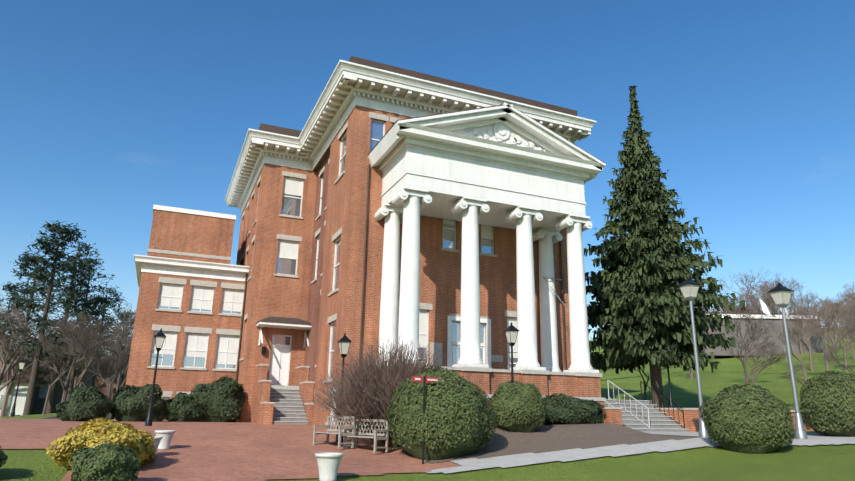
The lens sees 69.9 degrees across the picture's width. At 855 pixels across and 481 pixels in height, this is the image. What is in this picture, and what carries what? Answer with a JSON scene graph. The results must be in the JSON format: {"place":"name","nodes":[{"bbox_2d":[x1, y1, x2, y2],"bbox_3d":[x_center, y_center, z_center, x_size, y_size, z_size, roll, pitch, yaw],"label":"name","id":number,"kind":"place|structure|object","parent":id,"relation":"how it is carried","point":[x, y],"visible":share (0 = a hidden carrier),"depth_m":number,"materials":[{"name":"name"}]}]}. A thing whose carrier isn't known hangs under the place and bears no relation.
{"place":"outdoors","nodes":[
{"label":"outdoors","id":0,"kind":"place"},
{"bbox_2d":[0,328,854,480],"bbox_3d":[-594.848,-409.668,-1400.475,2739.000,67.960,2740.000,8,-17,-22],"label":"lawn","id":1,"kind":"structure","parent":0,"point":[829,462],"depth_m":16.50,"materials":[{"name":"green plant"}]},
{"bbox_2d":[0,282,24,344],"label":"tree","id":2,"kind":"object","parent":1,"relation":"on","point":[10,310],"visible":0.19,"depth_m":78.37,"materials":[{"name":"plant"}]},
{"bbox_2d":[10,357,26,416],"bbox_3d":[-26.655,9.516,39.781,0.440,3.760,0.420,8,-17,-22],"label":"lamp post","id":3,"kind":"object","parent":1,"relation":"on","point":[22,363],"visible":0.98,"depth_m":39.86,"materials":[{"name":"black metal"}]},
{"bbox_2d":[0,295,52,384],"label":"bare tree","id":4,"kind":"object","parent":1,"relation":"on","point":[5,361],"visible":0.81,"depth_m":57.98,"materials":[{"name":"brown plant"}]},
{"bbox_2d":[0,313,53,374],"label":"bare tree","id":5,"kind":"object","parent":1,"relation":"on","point":[18,356],"visible":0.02,"depth_m":64.34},
{"bbox_2d":[0,249,60,367],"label":"pine","id":6,"kind":"object","parent":1,"relation":"on","point":[23,265],"visible":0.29,"depth_m":69.06,"materials":[{"name":"plant"}]},
{"bbox_2d":[0,324,66,390],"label":"bare tree","id":7,"kind":"object","parent":1,"relation":"on","point":[9,360],"visible":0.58,"depth_m":58.30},
{"bbox_2d":[0,303,66,416],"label":"bare tree","id":8,"kind":"object","parent":1,"relation":"on","point":[4,405],"visible":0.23,"depth_m":61.65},
{"bbox_2d":[0,220,88,414],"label":"pine","id":9,"kind":"object","parent":1,"relation":"on","point":[61,242],"visible":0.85,"depth_m":56.06,"materials":[{"name":"green plant"}]},
{"bbox_2d":[0,348,114,418],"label":"street buildings","id":10,"kind":"structure","parent":1,"relation":"on","point":[40,395],"depth_m":67.24,"materials":[{"name":"concrete"}]},
{"bbox_2d":[16,309,99,402],"bbox_3d":[-26.420,8.623,43.958,3.892,7.834,5.974,0,-16,3],"label":"bare tree","id":11,"kind":"object","parent":1,"relation":"on","point":[51,346],"visible":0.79,"depth_m":43.36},
{"bbox_2d":[22,347,93,388],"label":"bare tree","id":12,"kind":"object","parent":1,"relation":"on","point":[39,376],"visible":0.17,"depth_m":62.53,"materials":[{"name":"brown plant"}]},
{"bbox_2d":[25,236,106,413],"bbox_3d":[-37.527,8.484,63.543,6.662,18.500,7.452,-6,-17,23],"label":"pine","id":13,"kind":"object","parent":1,"relation":"on","point":[51,400],"visible":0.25,"depth_m":63.76,"materials":[{"name":"green plant"}]},
{"bbox_2d":[49,349,86,386],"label":"bare tree","id":14,"kind":"object","parent":1,"relation":"on","point":[77,370],"depth_m":61.42,"materials":[{"name":"brown plant"}]},
{"bbox_2d":[32,317,111,375],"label":"bare tree","id":15,"kind":"object","parent":1,"relation":"on","point":[84,356],"visible":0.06,"depth_m":62.45,"materials":[{"name":"brown plant"}]},
{"bbox_2d":[42,333,106,414],"bbox_3d":[-28.468,10.740,49.917,3.699,6.936,3.651,-8,-18,30],"label":"bare tree","id":16,"kind":"object","parent":1,"relation":"on","point":[52,384],"visible":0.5,"depth_m":49.50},
{"bbox_2d":[45,317,107,401],"bbox_3d":[-33.821,11.762,57.929,4.696,9.096,6.215,2,-16,-5],"label":"bare tree","id":17,"kind":"object","parent":1,"relation":"on","point":[62,365],"visible":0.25,"depth_m":57.48,"materials":[{"name":"brown plant"}]},
{"bbox_2d":[47,257,114,400],"bbox_3d":[-34.503,9.046,60.682,7.114,15.758,7.279,0,-16,3],"label":"tree","id":18,"kind":"object","parent":1,"relation":"on","point":[93,301],"visible":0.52,"depth_m":61.11,"materials":[{"name":"green plant"}]},
{"bbox_2d":[58,361,105,386],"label":"bare tree","id":19,"kind":"object","parent":1,"relation":"on","point":[86,376],"visible":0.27,"depth_m":65.20,"materials":[{"name":"brown plant"}]},
{"bbox_2d":[53,318,113,387],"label":"bare tree","id":20,"kind":"object","parent":1,"relation":"on","point":[80,384],"visible":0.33,"depth_m":56.27,"materials":[{"name":"brown plant"}]},
{"bbox_2d":[52,310,118,387],"bbox_3d":[-24.297,8.562,42.869,3.841,7.439,5.083,6,-16,-18],"label":"bare tree","id":21,"kind":"object","parent":1,"relation":"on","point":[77,380],"visible":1,"depth_m":42.77,"materials":[{"name":"brown plant"}]},
{"bbox_2d":[84,282,125,387],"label":"tree","id":22,"kind":"object","parent":1,"relation":"on","point":[111,292],"visible":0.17,"depth_m":79.67,"materials":[{"name":"plant"}]},
{"bbox_2d":[82,322,133,414],"bbox_3d":[-23.781,9.904,46.979,5.399,7.080,3.517,-10,-19,35],"label":"bare tree","id":23,"kind":"object","parent":1,"relation":"on","point":[109,385],"visible":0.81,"depth_m":46.81,"materials":[{"name":"brown plant"}]},
{"bbox_2d":[92,339,129,389],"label":"bare tree","id":24,"kind":"object","parent":1,"relation":"on","point":[109,370],"visible":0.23,"depth_m":57.91,"materials":[{"name":"brown plant"}]},
{"bbox_2d":[95,342,128,382],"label":"bare tree","id":25,"kind":"object","parent":1,"relation":"on","point":[110,369],"visible":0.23,"depth_m":61.59,"materials":[{"name":"brown plant"}]},
{"bbox_2d":[91,318,133,388],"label":"bare tree","id":26,"kind":"object","parent":1,"relation":"on","point":[111,353],"visible":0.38,"depth_m":58.26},
{"bbox_2d":[97,334,131,387],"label":"bare tree","id":27,"kind":"object","parent":1,"relation":"on","point":[119,359],"visible":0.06,"depth_m":61.70,"materials":[{"name":"brown plant"}]},
{"bbox_2d":[101,309,134,398],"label":"bare tree","id":28,"kind":"object","parent":1,"relation":"on","point":[126,318],"visible":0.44,"depth_m":88.82,"materials":[{"name":"plant"}]},
{"bbox_2d":[101,303,135,397],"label":"bare tree","id":29,"kind":"object","parent":1,"relation":"on","point":[121,375],"visible":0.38,"depth_m":47.99,"materials":[{"name":"brown plant"}]},
{"bbox_2d":[0,418,459,480],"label":"brick plaza","id":30,"kind":"structure","parent":1,"relation":"on","point":[224,451],"depth_m":17.92,"materials":[{"name":"red brick"}]},
{"bbox_2d":[46,417,155,466],"bbox_3d":[-7.828,4.978,14.893,2.356,1.273,2.975,8,-17,-22],"label":"golden shrub","id":31,"kind":"object","parent":30,"relation":"on","point":[92,433],"visible":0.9,"depth_m":14.25,"materials":[{"name":"yellow plant"}]},
{"bbox_2d":[145,328,165,425],"bbox_3d":[-10.465,5.230,23.460,0.440,3.710,0.420,8,-17,-22],"label":"lamp post","id":32,"kind":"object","parent":30,"relation":"on","point":[160,336],"depth_m":23.48,"materials":[{"name":"black metal"}]},
{"bbox_2d":[149,436,162,453],"bbox_3d":[-7.398,5.499,16.295,0.563,0.512,0.563,8,-17,-22],"label":"planter urn","id":33,"kind":"object","parent":30,"relation":"on","point":[157,439],"visible":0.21,"depth_m":16.24,"materials":[{"name":"concrete"}]},
{"bbox_2d":[155,430,175,448],"bbox_3d":[-7.588,5.741,17.610,0.563,0.512,0.563,8,-17,-22],"label":"planter urn","id":34,"kind":"object","parent":30,"relation":"on","point":[166,439],"visible":0.98,"depth_m":17.45,"materials":[{"name":"concrete"}]},
{"bbox_2d":[313,416,354,447],"bbox_3d":[-3.026,6.168,19.755,1.350,0.960,0.640,-13,-21,41],"label":"garden bench","id":35,"kind":"object","parent":30,"relation":"on","point":[340,430],"visible":0.85,"depth_m":19.86,"materials":[{"name":"brown wood"}]},
{"bbox_2d":[343,419,388,452],"bbox_3d":[-1.936,6.127,19.237,1.350,0.960,0.640,-10,-19,35],"label":"garden bench","id":36,"kind":"object","parent":30,"relation":"on","point":[375,433],"visible":0.83,"depth_m":19.29,"materials":[{"name":"brown wood"}]},
{"bbox_2d":[0,376,606,480],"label":"foundation shrubs","id":37,"kind":"object","parent":1,"relation":"on","point":[221,399],"visible":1,"depth_m":27.90,"materials":[{"name":"green plant"}]},
{"bbox_2d":[315,452,342,480],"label":"planter urn","id":38,"kind":"object","parent":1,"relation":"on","point":[328,464],"visible":1,"depth_m":14.31,"materials":[{"name":"concrete"}]},
{"bbox_2d":[335,333,351,441],"bbox_3d":[-2.977,5.098,21.308,0.440,3.760,0.420,8,-17,-22],"label":"lamp post","id":39,"kind":"object","parent":1,"relation":"on","point":[344,341],"visible":0.67,"depth_m":21.54,"materials":[{"name":"black metal"}]},
{"bbox_2d":[311,333,454,446],"bbox_3d":[-1.250,5.065,20.969,5.428,3.830,5.408,8,-17,-22],"label":"bare twig shrub","id":40,"kind":"object","parent":1,"relation":"on","point":[369,398],"visible":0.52,"depth_m":20.07,"materials":[{"name":"brown plant"}]},
{"bbox_2d":[412,376,443,463],"bbox_3d":[0.028,5.224,17.712,1.279,2.500,0.057,14,-20,-39],"label":"street name sign","id":41,"kind":"object","parent":1,"relation":"on","point":[426,379],"visible":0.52,"depth_m":17.76,"materials":[{"name":"black metal"}]},
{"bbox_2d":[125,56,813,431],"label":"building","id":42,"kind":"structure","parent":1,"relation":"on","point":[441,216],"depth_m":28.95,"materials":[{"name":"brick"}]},
{"bbox_2d":[504,322,518,382],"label":"lamp post","id":43,"kind":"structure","parent":1,"relation":"on","point":[511,331],"depth_m":22.39,"materials":[{"name":"black metal"}]},
{"bbox_2d":[392,423,698,462],"bbox_3d":[4.129,6.868,20.670,10.500,1.300,7.300,8,-17,-22],"label":"mulch bed","id":44,"kind":"object","parent":1,"relation":"on","point":[548,438],"visible":0.62,"depth_m":20.38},
{"bbox_2d":[678,276,708,437],"bbox_3d":[9.393,4.006,21.369,0.594,5.610,0.567,8,-17,-22],"label":"lamp post","id":45,"kind":"object","parent":44,"relation":"on","point":[689,288],"visible":0.88,"depth_m":21.56,"materials":[{"name":"grey metal"}]},
{"bbox_2d":[386,366,854,459],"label":"round bushes","id":46,"kind":"object","parent":1,"relation":"on","point":[462,415],"visible":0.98,"depth_m":18.09,"materials":[{"name":"green plant"}]},
{"bbox_2d":[635,363,666,399],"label":"bare tree","id":47,"kind":"object","parent":1,"relation":"on","point":[645,386],"depth_m":37.35,"materials":[{"name":"brown plant"}]},
{"bbox_2d":[584,85,748,407],"bbox_3d":[12.192,-0.311,33.482,8.028,18.305,8.528,8,-17,-22],"label":"norway spruce","id":48,"kind":"object","parent":1,"relation":"on","point":[640,310],"visible":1,"depth_m":31.64,"materials":[{"name":"green plant"}]},
{"bbox_2d":[663,334,673,407],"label":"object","id":49,"kind":"structure","parent":1,"relation":"on","point":[671,404],"depth_m":30.02,"materials":[{"name":"black metal"}]},
{"bbox_2d":[689,307,714,378],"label":"bare tree","id":50,"kind":"object","parent":1,"relation":"on","point":[691,376],"depth_m":54.99,"materials":[{"name":"brown plant"}]},
{"bbox_2d":[710,292,753,312],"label":"bare tree","id":51,"kind":"object","parent":1,"relation":"on","point":[737,302],"depth_m":99.20,"materials":[{"name":"brown plant"}]},
{"bbox_2d":[724,300,756,312],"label":"bare tree","id":52,"kind":"object","parent":1,"relation":"on","point":[738,309],"depth_m":93.80,"materials":[{"name":"brown plant"}]},
{"bbox_2d":[723,310,773,381],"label":"bare tree","id":53,"kind":"object","parent":1,"relation":"on","point":[751,329],"visible":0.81,"depth_m":45.65,"materials":[{"name":"brown plant"}]},
{"bbox_2d":[719,321,780,384],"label":"bare tree","id":54,"kind":"object","parent":1,"relation":"on","point":[741,360],"visible":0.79,"depth_m":38.64,"materials":[{"name":"brown plant"}]},
{"bbox_2d":[738,289,762,312],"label":"bare tree","id":55,"kind":"object","parent":1,"relation":"on","point":[753,310],"depth_m":99.74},
{"bbox_2d":[719,268,803,312],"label":"bare tree","id":56,"kind":"object","parent":1,"relation":"on","point":[750,293],"depth_m":87.85,"materials":[{"name":"brown plant"}]},
{"bbox_2d":[702,312,823,357],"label":"hillside building","id":57,"kind":"structure","parent":1,"relation":"on","point":[773,321],"depth_m":83.56,"materials":[{"name":"white paint"}]},
{"bbox_2d":[742,331,788,383],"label":"bare tree","id":58,"kind":"object","parent":1,"relation":"on","point":[768,362],"visible":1,"depth_m":33.47,"materials":[{"name":"brown plant"}]},
{"bbox_2d":[745,277,789,312],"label":"bare tree","id":59,"kind":"object","parent":1,"relation":"on","point":[760,297],"depth_m":95.88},
{"bbox_2d":[759,298,787,365],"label":"flag poles","id":60,"kind":"object","parent":1,"relation":"on","point":[765,308],"visible":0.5,"depth_m":66.23,"materials":[{"name":"grey metal"}]},
{"bbox_2d":[752,272,804,353],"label":"bare tree","id":61,"kind":"object","parent":1,"relation":"on","point":[772,307],"depth_m":84.81,"materials":[{"name":"brown plant"}]},
{"bbox_2d":[768,319,807,381],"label":"bare tree","id":62,"kind":"object","parent":1,"relation":"on","point":[794,355],"depth_m":47.45,"materials":[{"name":"brown plant"}]},
{"bbox_2d":[776,361,807,384],"bbox_3d":[19.681,7.651,32.639,1.455,2.764,1.474,10,-18,-28],"label":"bare shrub","id":63,"kind":"object","parent":1,"relation":"on","point":[795,371],"visible":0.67,"depth_m":32.74,"materials":[{"name":"brown plant"}]},
{"bbox_2d":[777,288,813,312],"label":"bare tree","id":64,"kind":"object","parent":1,"relation":"on","point":[800,293],"depth_m":98.98,"materials":[{"name":"brown plant"}]},
{"bbox_2d":[779,296,824,370],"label":"bare tree","id":65,"kind":"object","parent":1,"relation":"on","point":[808,345],"depth_m":57.38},
{"bbox_2d":[799,312,821,344],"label":"bare tree","id":66,"kind":"object","parent":1,"relation":"on","point":[810,327],"depth_m":68.47,"materials":[{"name":"brown plant"}]},
{"bbox_2d":[799,290,821,313],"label":"bare tree","id":67,"kind":"object","parent":1,"relation":"on","point":[807,301],"depth_m":134.49,"materials":[{"name":"brown plant"}]},
{"bbox_2d":[790,296,832,351],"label":"bare tree","id":68,"kind":"object","parent":1,"relation":"on","point":[814,309],"depth_m":80.73,"materials":[{"name":"brown plant"}]},
{"bbox_2d":[816,308,836,348],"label":"bare tree","id":69,"kind":"object","parent":1,"relation":"on","point":[828,327],"depth_m":85.83,"materials":[{"name":"brown plant"}]},
{"bbox_2d":[803,290,850,348],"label":"bare tree","id":70,"kind":"object","parent":1,"relation":"on","point":[841,346],"depth_m":89.91,"materials":[{"name":"brown plant"}]},
{"bbox_2d":[804,295,854,373],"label":"bare tree","id":71,"kind":"object","parent":1,"relation":"on","point":[831,324],"depth_m":47.89,"materials":[{"name":"brown plant"}]},
{"bbox_2d":[809,338,854,375],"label":"bare tree","id":72,"kind":"object","parent":1,"relation":"on","point":[831,348],"visible":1,"depth_m":35.72,"materials":[{"name":"brown plant"}]},
{"bbox_2d":[817,313,854,362],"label":"bare tree","id":73,"kind":"object","parent":1,"relation":"on","point":[851,345],"depth_m":63.76,"materials":[{"name":"brown plant"}]},
{"bbox_2d":[821,297,851,353],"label":"bare tree","id":74,"kind":"object","parent":1,"relation":"on","point":[835,312],"depth_m":78.47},
{"bbox_2d":[831,308,854,370],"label":"bare tree","id":75,"kind":"object","parent":1,"relation":"on","point":[844,352],"depth_m":54.19,"materials":[{"name":"brown plant"}]},
{"bbox_2d":[832,304,854,342],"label":"bare tree","id":76,"kind":"object","parent":1,"relation":"on","point":[846,326],"depth_m":55.09,"materials":[{"name":"brown plant"}]},
{"bbox_2d":[834,307,854,342],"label":"bare tree","id":77,"kind":"object","parent":1,"relation":"on","point":[850,313],"visible":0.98,"depth_m":43.71,"materials":[{"name":"brown plant"}]},
{"bbox_2d":[837,293,854,317],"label":"bare tree","id":78,"kind":"object","parent":1,"relation":"on","point":[849,305],"depth_m":64.95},
{"bbox_2d":[841,281,854,305],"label":"bare tree","id":79,"kind":"object","parent":1,"relation":"on","point":[845,285],"depth_m":121.41,"materials":[{"name":"brown plant"}]},
{"bbox_2d":[0,0,854,358],"label":"sky","id":80,"kind":"structure","parent":0,"point":[111,111],"materials":[{"name":"blue"}]},
{"bbox_2d":[427,432,854,473],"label":"concrete path","id":81,"kind":"structure","parent":0,"point":[572,455],"depth_m":18.17,"materials":[{"name":"grey concrete"}]},
{"bbox_2d":[767,282,807,438],"bbox_3d":[11.965,3.905,20.174,0.594,5.160,0.567,8,-17,-22],"label":"lamp post","id":82,"kind":"object","parent":81,"relation":"on","point":[780,294],"visible":0.96,"depth_m":20.23,"materials":[{"name":"grey metal"}]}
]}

